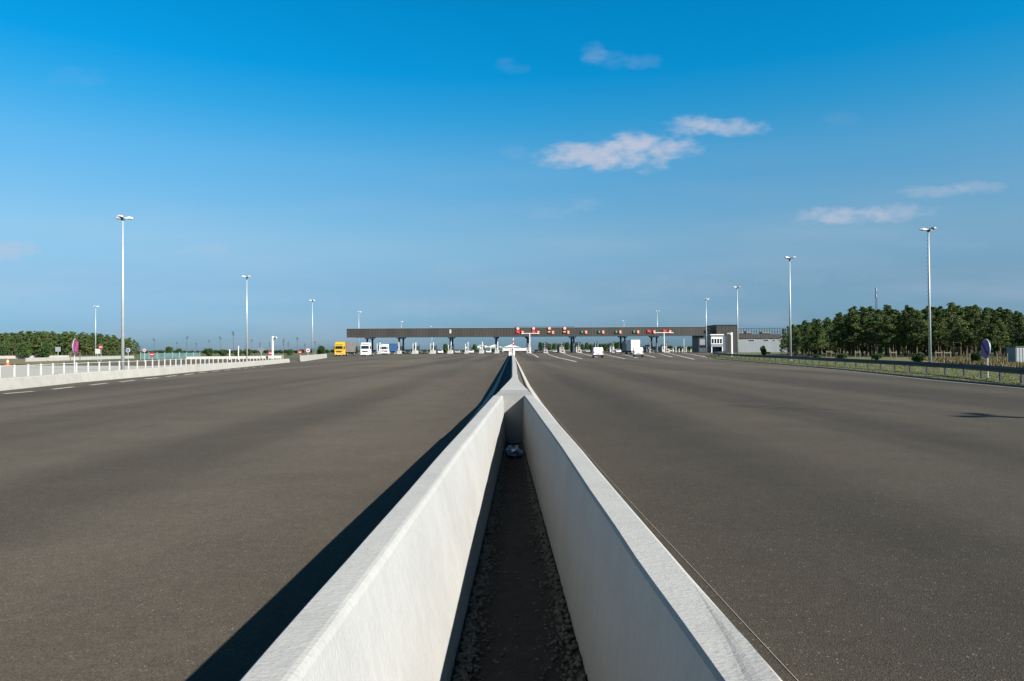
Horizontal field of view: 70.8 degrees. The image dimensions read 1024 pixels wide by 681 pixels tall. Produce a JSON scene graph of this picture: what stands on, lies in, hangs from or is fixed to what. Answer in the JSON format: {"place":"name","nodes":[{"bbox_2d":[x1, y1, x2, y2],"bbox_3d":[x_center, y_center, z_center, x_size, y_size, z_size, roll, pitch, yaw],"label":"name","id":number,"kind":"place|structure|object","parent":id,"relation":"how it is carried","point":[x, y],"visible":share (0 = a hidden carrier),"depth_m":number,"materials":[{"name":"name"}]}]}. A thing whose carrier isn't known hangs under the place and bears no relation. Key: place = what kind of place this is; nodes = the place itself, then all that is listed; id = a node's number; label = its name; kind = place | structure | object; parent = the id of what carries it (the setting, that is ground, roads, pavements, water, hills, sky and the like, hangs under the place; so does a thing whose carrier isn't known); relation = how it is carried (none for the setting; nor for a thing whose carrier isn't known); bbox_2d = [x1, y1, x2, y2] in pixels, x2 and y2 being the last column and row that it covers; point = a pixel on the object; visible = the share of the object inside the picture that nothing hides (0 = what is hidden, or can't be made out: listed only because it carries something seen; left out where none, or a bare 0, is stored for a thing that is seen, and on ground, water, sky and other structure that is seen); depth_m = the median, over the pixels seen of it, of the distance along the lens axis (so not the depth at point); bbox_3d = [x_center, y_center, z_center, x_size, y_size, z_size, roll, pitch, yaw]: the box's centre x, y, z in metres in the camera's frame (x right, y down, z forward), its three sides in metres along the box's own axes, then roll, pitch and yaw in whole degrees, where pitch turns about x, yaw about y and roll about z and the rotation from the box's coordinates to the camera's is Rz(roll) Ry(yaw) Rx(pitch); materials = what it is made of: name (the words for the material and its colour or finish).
{"place":"outdoors","nodes":[
{"label":"outdoors","id":0,"kind":"place"},
{"bbox_2d":[0,359,77,363],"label":"dry verge","id":1,"kind":"structure","parent":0,"point":[14,361],"depth_m":118.97,"materials":[{"name":"beige plant"}]},
{"bbox_2d":[1,362,230,377],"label":"slip road","id":2,"kind":"structure","parent":0,"point":[20,371],"depth_m":66.49,"materials":[{"name":"asphalt"}]},
{"bbox_2d":[72,339,77,372],"bbox_3d":[-30.324,1.129,49.994,0.202,2.511,1.120,0,-1,-15],"label":"no parking sign","id":3,"kind":"object","parent":2,"relation":"on","point":[75,346],"visible":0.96,"depth_m":49.91,"materials":[{"name":"metal"}]},
{"bbox_2d":[116,215,132,369],"bbox_3d":[-32.861,-3.995,60.837,1.396,13.051,1.332,0,-1,-17],"label":"floodlight mast","id":4,"kind":"object","parent":2,"relation":"on","point":[121,217],"visible":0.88,"depth_m":60.83,"materials":[{"name":"metal"}]},
{"bbox_2d":[30,358,274,365],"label":"slip road","id":5,"kind":"structure","parent":0,"point":[148,363],"depth_m":105.08,"materials":[{"name":"asphalt"}]},
{"bbox_2d":[242,276,250,360],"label":"floodlight mast","id":6,"kind":"object","parent":5,"relation":"on","point":[246,321],"visible":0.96,"depth_m":109.92,"materials":[{"name":"metal"}]},
{"bbox_2d":[186,356,281,358],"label":"wall","id":7,"kind":"structure","parent":0,"point":[233,357],"depth_m":147.27,"materials":[{"name":"concrete"}]},
{"bbox_2d":[0,347,972,365],"bbox_3d":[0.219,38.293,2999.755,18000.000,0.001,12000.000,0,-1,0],"label":"ground","id":8,"kind":"structure","parent":0,"point":[284,356],"depth_m":246.75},
{"bbox_2d":[0,343,10,355],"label":"tree","id":9,"kind":"object","parent":8,"relation":"on","point":[4,350],"visible":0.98,"depth_m":184.66,"materials":[{"name":"green plant"}]},
{"bbox_2d":[4,332,18,355],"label":"pine tree","id":10,"kind":"object","parent":8,"relation":"on","point":[13,336],"visible":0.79,"depth_m":326.94,"materials":[{"name":"green plant"}]},
{"bbox_2d":[14,331,26,354],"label":"pine tree","id":11,"kind":"object","parent":8,"relation":"on","point":[21,334],"visible":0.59,"depth_m":331.05,"materials":[{"name":"green plant"}]},
{"bbox_2d":[17,341,31,358],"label":"bush","id":12,"kind":"object","parent":8,"relation":"on","point":[24,348],"visible":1,"depth_m":179.48,"materials":[{"name":"green plant"}]},
{"bbox_2d":[21,331,37,355],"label":"pine tree","id":13,"kind":"object","parent":8,"relation":"on","point":[31,335],"visible":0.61,"depth_m":331.97,"materials":[{"name":"green plant"}]},
{"bbox_2d":[0,355,68,358],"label":"wall","id":14,"kind":"structure","parent":8,"relation":"on","point":[11,357],"depth_m":180.42,"materials":[{"name":"concrete"}]},
{"bbox_2d":[31,334,40,355],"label":"pine tree","id":15,"kind":"object","parent":8,"relation":"on","point":[36,341],"visible":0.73,"depth_m":329.96,"materials":[{"name":"green plant"}]},
{"bbox_2d":[34,331,48,351],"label":"pine tree","id":16,"kind":"object","parent":8,"relation":"on","point":[44,334],"visible":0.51,"depth_m":328.62,"materials":[{"name":"green plant"}]},
{"bbox_2d":[38,341,52,357],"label":"bush","id":17,"kind":"object","parent":8,"relation":"on","point":[45,349],"visible":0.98,"depth_m":179.28,"materials":[{"name":"green plant"}]},
{"bbox_2d":[45,331,59,354],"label":"pine tree","id":18,"kind":"object","parent":8,"relation":"on","point":[52,335],"visible":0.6,"depth_m":326.35,"materials":[{"name":"green plant"}]},
{"bbox_2d":[59,331,70,354],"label":"pine tree","id":19,"kind":"object","parent":8,"relation":"on","point":[62,340],"visible":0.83,"depth_m":327.07,"materials":[{"name":"green plant"}]},
{"bbox_2d":[65,331,78,354],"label":"pine tree","id":20,"kind":"object","parent":8,"relation":"on","point":[71,334],"visible":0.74,"depth_m":325.61,"materials":[{"name":"green plant"}]},
{"bbox_2d":[25,356,133,361],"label":"wall","id":21,"kind":"structure","parent":8,"relation":"on","point":[68,358],"depth_m":137.39,"materials":[{"name":"concrete"}]},
{"bbox_2d":[78,333,92,354],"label":"pine tree","id":22,"kind":"object","parent":8,"relation":"on","point":[86,337],"visible":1,"depth_m":326.19,"materials":[{"name":"green plant"}]},
{"bbox_2d":[87,336,98,354],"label":"pine tree","id":23,"kind":"object","parent":8,"relation":"on","point":[93,348],"visible":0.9,"depth_m":328.62,"materials":[{"name":"green plant"}]},
{"bbox_2d":[101,334,112,354],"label":"pine tree","id":24,"kind":"object","parent":8,"relation":"on","point":[105,349],"visible":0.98,"depth_m":325.74,"materials":[{"name":"green plant"}]},
{"bbox_2d":[109,335,119,354],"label":"pine tree","id":25,"kind":"object","parent":8,"relation":"on","point":[113,346],"visible":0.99,"depth_m":328.53,"materials":[{"name":"green plant"}]},
{"bbox_2d":[124,338,134,354],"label":"pine tree","id":26,"kind":"object","parent":8,"relation":"on","point":[130,345],"visible":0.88,"depth_m":327.88,"materials":[{"name":"green plant"}]},
{"bbox_2d":[140,352,199,359],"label":"teal fence","id":27,"kind":"object","parent":8,"relation":"on","point":[172,355],"visible":0.85,"depth_m":149.00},
{"bbox_2d":[0,351,1023,680],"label":"toll plaza road","id":28,"kind":"structure","parent":0,"point":[870,527],"depth_m":7.84,"materials":[{"name":"asphalt"}]},
{"bbox_2d":[0,365,195,390],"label":"wall","id":29,"kind":"structure","parent":28,"relation":"on","point":[12,383],"depth_m":38.05,"materials":[{"name":"concrete"}]},
{"bbox_2d":[195,359,289,370],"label":"wall","id":30,"kind":"structure","parent":28,"relation":"on","point":[209,367],"depth_m":68.31,"materials":[{"name":"concrete"}]},
{"bbox_2d":[0,355,280,377],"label":"metal railing","id":31,"kind":"object","parent":30,"relation":"on","point":[52,364],"visible":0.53,"depth_m":44.34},
{"bbox_2d":[300,354,326,360],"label":"wall","id":32,"kind":"structure","parent":28,"relation":"on","point":[310,357],"depth_m":120.77,"materials":[{"name":"concrete"}]},
{"bbox_2d":[334,342,354,355],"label":"truck","id":33,"kind":"object","parent":28,"relation":"on","point":[343,348],"visible":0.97,"depth_m":198.09,"materials":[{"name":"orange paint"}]},
{"bbox_2d":[359,343,373,355],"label":"truck","id":34,"kind":"object","parent":28,"relation":"on","point":[365,349],"visible":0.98,"depth_m":192.07,"materials":[{"name":"white paint"}]},
{"bbox_2d":[239,395,505,680],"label":"concrete barrier","id":35,"kind":"object","parent":28,"relation":"on","point":[389,601],"visible":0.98,"depth_m":3.04,"materials":[{"name":"concrete"}]},
{"bbox_2d":[380,343,397,353],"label":"truck","id":36,"kind":"object","parent":28,"relation":"on","point":[390,347],"visible":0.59,"depth_m":265.34,"materials":[{"name":"white paint"}]},
{"bbox_2d":[462,355,510,429],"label":"kerb","id":37,"kind":"structure","parent":28,"relation":"on","point":[491,394],"depth_m":24.10,"materials":[{"name":"concrete"}]},
{"bbox_2d":[493,356,510,395],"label":"median infill","id":38,"kind":"object","parent":28,"relation":"on","point":[506,378],"visible":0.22,"depth_m":39.31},
{"bbox_2d":[496,376,531,442],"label":"concrete junction block","id":39,"kind":"structure","parent":28,"relation":"on","point":[513,391],"depth_m":12.19,"materials":[{"name":"concrete"}]},
{"bbox_2d":[511,353,517,377],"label":"concrete barrier","id":40,"kind":"object","parent":28,"relation":"on","point":[513,368],"visible":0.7,"depth_m":36.91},
{"bbox_2d":[503,348,525,352],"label":"parked trailer","id":41,"kind":"object","parent":28,"relation":"on","point":[516,350],"visible":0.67,"depth_m":344.97,"materials":[{"name":"white paint"}]},
{"bbox_2d":[451,443,587,680],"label":"trench soil","id":42,"kind":"structure","parent":28,"relation":"on","point":[520,663],"depth_m":4.45,"materials":[{"name":"soil"}]},
{"bbox_2d":[504,445,522,456],"bbox_3d":[0.023,1.653,10.789,0.287,0.157,0.704,0,-1,0],"label":"plastic bag","id":43,"kind":"object","parent":42,"relation":"on","point":[513,450],"visible":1,"depth_m":10.61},
{"bbox_2d":[515,360,528,390],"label":"median infill","id":44,"kind":"object","parent":28,"relation":"on","point":[520,378],"visible":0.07,"depth_m":38.49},
{"bbox_2d":[346,326,705,352],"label":"toll canopy","id":45,"kind":"object","parent":28,"relation":"on","point":[404,333],"visible":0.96,"depth_m":297.06,"materials":[{"name":"metal"}]},
{"bbox_2d":[592,347,603,357],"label":"van","id":46,"kind":"object","parent":28,"relation":"on","point":[597,351],"visible":1,"depth_m":130.01,"materials":[{"name":"white paint"}]},
{"bbox_2d":[531,352,707,361],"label":"lane lines","id":47,"kind":"object","parent":28,"relation":"on","point":[614,356],"visible":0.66,"depth_m":148.56,"materials":[{"name":"paint"}]},
{"bbox_2d":[626,340,639,353],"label":"lorry","id":48,"kind":"object","parent":28,"relation":"on","point":[631,345],"visible":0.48,"depth_m":200.01,"materials":[{"name":"white paint"}]},
{"bbox_2d":[633,347,643,356],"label":"van","id":49,"kind":"object","parent":28,"relation":"on","point":[637,350],"visible":1,"depth_m":138.04,"materials":[{"name":"white paint"}]},
{"bbox_2d":[514,356,781,680],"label":"kerb","id":50,"kind":"structure","parent":28,"relation":"on","point":[530,389],"depth_m":23.73,"materials":[{"name":"concrete"}]},
{"bbox_2d":[522,395,779,680],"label":"concrete barrier","id":51,"kind":"object","parent":28,"relation":"on","point":[641,606],"visible":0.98,"depth_m":2.98,"materials":[{"name":"concrete"}]},
{"bbox_2d":[532,386,797,680],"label":"cord","id":52,"kind":"object","parent":28,"relation":"on","point":[697,572],"visible":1,"depth_m":4.84,"materials":[{"name":"beige plastic"}]},
{"bbox_2d":[692,336,705,351],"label":"connecting bay","id":53,"kind":"object","parent":28,"relation":"on","point":[698,343],"visible":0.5,"depth_m":298.44,"materials":[{"name":"metal"}]},
{"bbox_2d":[704,334,725,352],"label":"control room","id":54,"kind":"object","parent":28,"relation":"on","point":[716,342],"visible":0.92,"depth_m":258.17,"materials":[{"name":"white paint"}]},
{"bbox_2d":[704,325,787,351],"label":"service building","id":55,"kind":"structure","parent":28,"relation":"on","point":[748,341],"depth_m":262.47,"materials":[{"name":"metal"}]},
{"bbox_2d":[703,355,1023,388],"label":"edge line","id":56,"kind":"object","parent":28,"relation":"on","point":[891,375],"visible":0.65,"depth_m":37.68,"materials":[{"name":"paint"}]},
{"bbox_2d":[0,0,1023,351],"label":"sky","id":57,"kind":"structure","parent":0,"point":[416,163],"materials":[{"name":"blue"}]},
{"bbox_2d":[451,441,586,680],"bbox_3d":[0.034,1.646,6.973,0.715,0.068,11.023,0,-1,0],"label":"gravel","id":58,"kind":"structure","parent":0,"point":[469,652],"depth_m":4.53,"materials":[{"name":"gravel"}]},
{"bbox_2d":[706,352,1023,384],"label":"grass verge","id":59,"kind":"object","parent":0,"point":[900,369],"depth_m":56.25,"materials":[{"name":"plant"}]},
{"bbox_2d":[733,286,739,356],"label":"floodlight mast","id":60,"kind":"object","parent":59,"relation":"on","point":[737,320],"visible":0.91,"depth_m":133.84,"materials":[{"name":"metal"}]},
{"bbox_2d":[784,256,795,359],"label":"floodlight mast","id":61,"kind":"object","parent":59,"relation":"on","point":[790,339],"visible":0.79,"depth_m":90.66,"materials":[{"name":"metal"}]},
{"bbox_2d":[704,354,1023,387],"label":"kerb","id":62,"kind":"structure","parent":59,"relation":"on","point":[1010,385],"depth_m":38.65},
{"bbox_2d":[713,351,1023,382],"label":"guard rail","id":63,"kind":"object","parent":59,"relation":"on","point":[999,369],"visible":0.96,"depth_m":46.10,"materials":[{"name":"metal"}]},
{"bbox_2d":[911,353,925,361],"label":"bush","id":64,"kind":"object","parent":59,"relation":"on","point":[918,357],"visible":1,"depth_m":74.67,"materials":[{"name":"green plant"}]},
{"bbox_2d":[919,227,935,361],"bbox_3d":[34.206,-3.541,58.852,1.212,11.331,1.156,0,-1,-29],"label":"floodlight mast","id":65,"kind":"object","parent":59,"relation":"on","point":[929,317],"visible":0.91,"depth_m":58.84,"materials":[{"name":"metal"}]},
{"bbox_2d":[970,350,981,361],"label":"bush","id":66,"kind":"object","parent":59,"relation":"on","point":[975,356],"visible":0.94,"depth_m":65.80,"materials":[{"name":"green plant"}]},
{"bbox_2d":[981,339,990,377],"bbox_3d":[24.357,0.918,36.991,0.202,1.990,1.000,0,-1,11],"label":"no parking sign","id":67,"kind":"object","parent":59,"relation":"on","point":[985,348],"visible":0.98,"depth_m":36.94,"materials":[{"name":"metal"}]},
{"bbox_2d":[770,352,1005,357],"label":"forest floor","id":68,"kind":"structure","parent":0,"point":[865,355],"depth_m":142.58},
{"bbox_2d":[779,329,787,354],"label":"pine tree","id":69,"kind":"object","parent":68,"relation":"on","point":[783,341],"visible":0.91,"depth_m":149.87,"materials":[{"name":"green plant"}]},
{"bbox_2d":[788,326,800,355],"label":"pine tree","id":70,"kind":"object","parent":68,"relation":"on","point":[795,340],"visible":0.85,"depth_m":127.42,"materials":[{"name":"green plant"}]},
{"bbox_2d":[799,324,816,356],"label":"pine tree","id":71,"kind":"object","parent":68,"relation":"on","point":[807,334],"visible":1,"depth_m":125.61,"materials":[{"name":"green plant"}]},
{"bbox_2d":[809,319,821,353],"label":"pine tree","id":72,"kind":"object","parent":68,"relation":"on","point":[817,322],"visible":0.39,"depth_m":140.40,"materials":[{"name":"green plant"}]},
{"bbox_2d":[814,326,829,356],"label":"pine tree","id":73,"kind":"object","parent":68,"relation":"on","point":[819,337],"visible":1,"depth_m":124.29,"materials":[{"name":"green plant"}]},
{"bbox_2d":[824,320,839,355],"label":"pine tree","id":74,"kind":"object","parent":68,"relation":"on","point":[831,333],"visible":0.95,"depth_m":126.41,"materials":[{"name":"green plant"}]},
{"bbox_2d":[832,317,850,353],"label":"pine tree","id":75,"kind":"object","parent":68,"relation":"on","point":[843,330],"visible":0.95,"depth_m":125.74,"materials":[{"name":"green plant"}]},
{"bbox_2d":[843,308,865,355],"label":"pine tree","id":76,"kind":"object","parent":68,"relation":"on","point":[851,313],"visible":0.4,"depth_m":130.66,"materials":[{"name":"green plant"}]},
{"bbox_2d":[844,314,867,356],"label":"pine tree","id":77,"kind":"object","parent":68,"relation":"on","point":[853,327],"visible":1,"depth_m":123.87,"materials":[{"name":"green plant"}]},
{"bbox_2d":[853,306,869,355],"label":"pine tree","id":78,"kind":"object","parent":68,"relation":"on","point":[861,308],"visible":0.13,"depth_m":129.39,"materials":[{"name":"green plant"}]},
{"bbox_2d":[851,307,881,355],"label":"pine tree","id":79,"kind":"object","parent":68,"relation":"on","point":[865,319],"visible":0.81,"depth_m":123.91,"materials":[{"name":"green plant"}]},
{"bbox_2d":[867,314,887,352],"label":"pine tree","id":80,"kind":"object","parent":68,"relation":"on","point":[879,327],"visible":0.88,"depth_m":122.12,"materials":[{"name":"green plant"}]},
{"bbox_2d":[873,309,886,352],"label":"pine tree","id":81,"kind":"object","parent":68,"relation":"on","point":[877,311],"visible":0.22,"depth_m":133.95,"materials":[{"name":"green plant"}]},
{"bbox_2d":[878,316,898,356],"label":"pine tree","id":82,"kind":"object","parent":68,"relation":"on","point":[890,328],"visible":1,"depth_m":119.59,"materials":[{"name":"green plant"}]},
{"bbox_2d":[887,309,904,355],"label":"pine tree","id":83,"kind":"object","parent":68,"relation":"on","point":[895,312],"visible":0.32,"depth_m":125.78,"materials":[{"name":"green plant"}]},
{"bbox_2d":[887,317,907,356],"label":"pine tree","id":84,"kind":"object","parent":68,"relation":"on","point":[895,322],"visible":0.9,"depth_m":119.40,"materials":[{"name":"green plant"}]},
{"bbox_2d":[898,310,917,355],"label":"pine tree","id":85,"kind":"object","parent":68,"relation":"on","point":[904,311],"visible":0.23,"depth_m":124.55,"materials":[{"name":"green plant"}]},
{"bbox_2d":[898,307,919,356],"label":"pine tree","id":86,"kind":"object","parent":68,"relation":"on","point":[910,310],"visible":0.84,"depth_m":118.61,"materials":[{"name":"green plant"}]},
{"bbox_2d":[905,311,931,352],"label":"pine tree","id":87,"kind":"object","parent":68,"relation":"on","point":[923,322],"visible":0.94,"depth_m":116.82,"materials":[{"name":"green plant"}]},
{"bbox_2d":[919,310,939,346],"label":"pine tree","id":88,"kind":"object","parent":68,"relation":"on","point":[934,326],"visible":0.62,"depth_m":116.88,"materials":[{"name":"green plant"}]},
{"bbox_2d":[926,308,951,355],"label":"pine tree","id":89,"kind":"object","parent":68,"relation":"on","point":[937,313],"visible":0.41,"depth_m":120.81,"materials":[{"name":"green plant"}]},
{"bbox_2d":[931,315,951,356],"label":"pine tree","id":90,"kind":"object","parent":68,"relation":"on","point":[937,331],"visible":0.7,"depth_m":116.53,"materials":[{"name":"green plant"}]},
{"bbox_2d":[938,302,969,356],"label":"pine tree","id":91,"kind":"object","parent":68,"relation":"on","point":[955,322],"visible":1,"depth_m":111.90,"materials":[{"name":"green plant"}]},
{"bbox_2d":[950,312,969,355],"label":"pine tree","id":92,"kind":"object","parent":68,"relation":"on","point":[960,315],"visible":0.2,"depth_m":122.78,"materials":[{"name":"green plant"}]},
{"bbox_2d":[954,312,977,355],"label":"pine tree","id":93,"kind":"object","parent":68,"relation":"on","point":[967,314],"visible":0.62,"depth_m":112.52,"materials":[{"name":"green plant"}]},
{"bbox_2d":[960,306,977,354],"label":"pine tree","id":94,"kind":"object","parent":68,"relation":"on","point":[968,309],"visible":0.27,"depth_m":121.49,"materials":[{"name":"green plant"}]},
{"bbox_2d":[961,309,986,351],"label":"pine tree","id":95,"kind":"object","parent":68,"relation":"on","point":[976,312],"visible":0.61,"depth_m":112.19,"materials":[{"name":"green plant"}]},
{"bbox_2d":[971,310,1000,346],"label":"pine tree","id":96,"kind":"object","parent":68,"relation":"on","point":[983,334],"visible":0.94,"depth_m":108.13,"materials":[{"name":"green plant"}]},
{"bbox_2d":[986,309,1004,355],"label":"pine tree","id":97,"kind":"object","parent":68,"relation":"on","point":[996,313],"visible":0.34,"depth_m":117.21,"materials":[{"name":"green plant"}]},
{"bbox_2d":[987,317,1010,355],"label":"pine tree","id":98,"kind":"object","parent":68,"relation":"on","point":[997,322],"visible":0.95,"depth_m":107.28,"materials":[{"name":"green plant"}]},
{"bbox_2d":[998,309,1011,355],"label":"pine tree","id":99,"kind":"object","parent":68,"relation":"on","point":[1006,316],"visible":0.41,"depth_m":116.66,"materials":[{"name":"green plant"}]},
{"bbox_2d":[1002,319,1018,350],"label":"pine tree","id":100,"kind":"object","parent":68,"relation":"on","point":[1010,325],"visible":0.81,"depth_m":107.66,"materials":[{"name":"green plant"}]},
{"bbox_2d":[1009,314,1023,345],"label":"pine tree","id":101,"kind":"object","parent":68,"relation":"on","point":[1017,325],"visible":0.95,"depth_m":107.42,"materials":[{"name":"green plant"}]},
{"bbox_2d":[1011,311,1022,341],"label":"pine tree","id":102,"kind":"object","parent":68,"relation":"on","point":[1015,314],"visible":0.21,"depth_m":114.67,"materials":[{"name":"green plant"}]},
{"bbox_2d":[909,356,1023,367],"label":"dry grass","id":103,"kind":"structure","parent":0,"point":[991,360],"depth_m":68.66,"materials":[{"name":"plant"}]},
{"label":"dry meadow","id":104,"kind":"structure","parent":0,"visible":0},
{"bbox_2d":[1005,346,1023,363],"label":"utility cabinet","id":105,"kind":"object","parent":104,"relation":"on","point":[1016,353],"visible":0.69,"depth_m":62.03,"materials":[{"name":"metal"}]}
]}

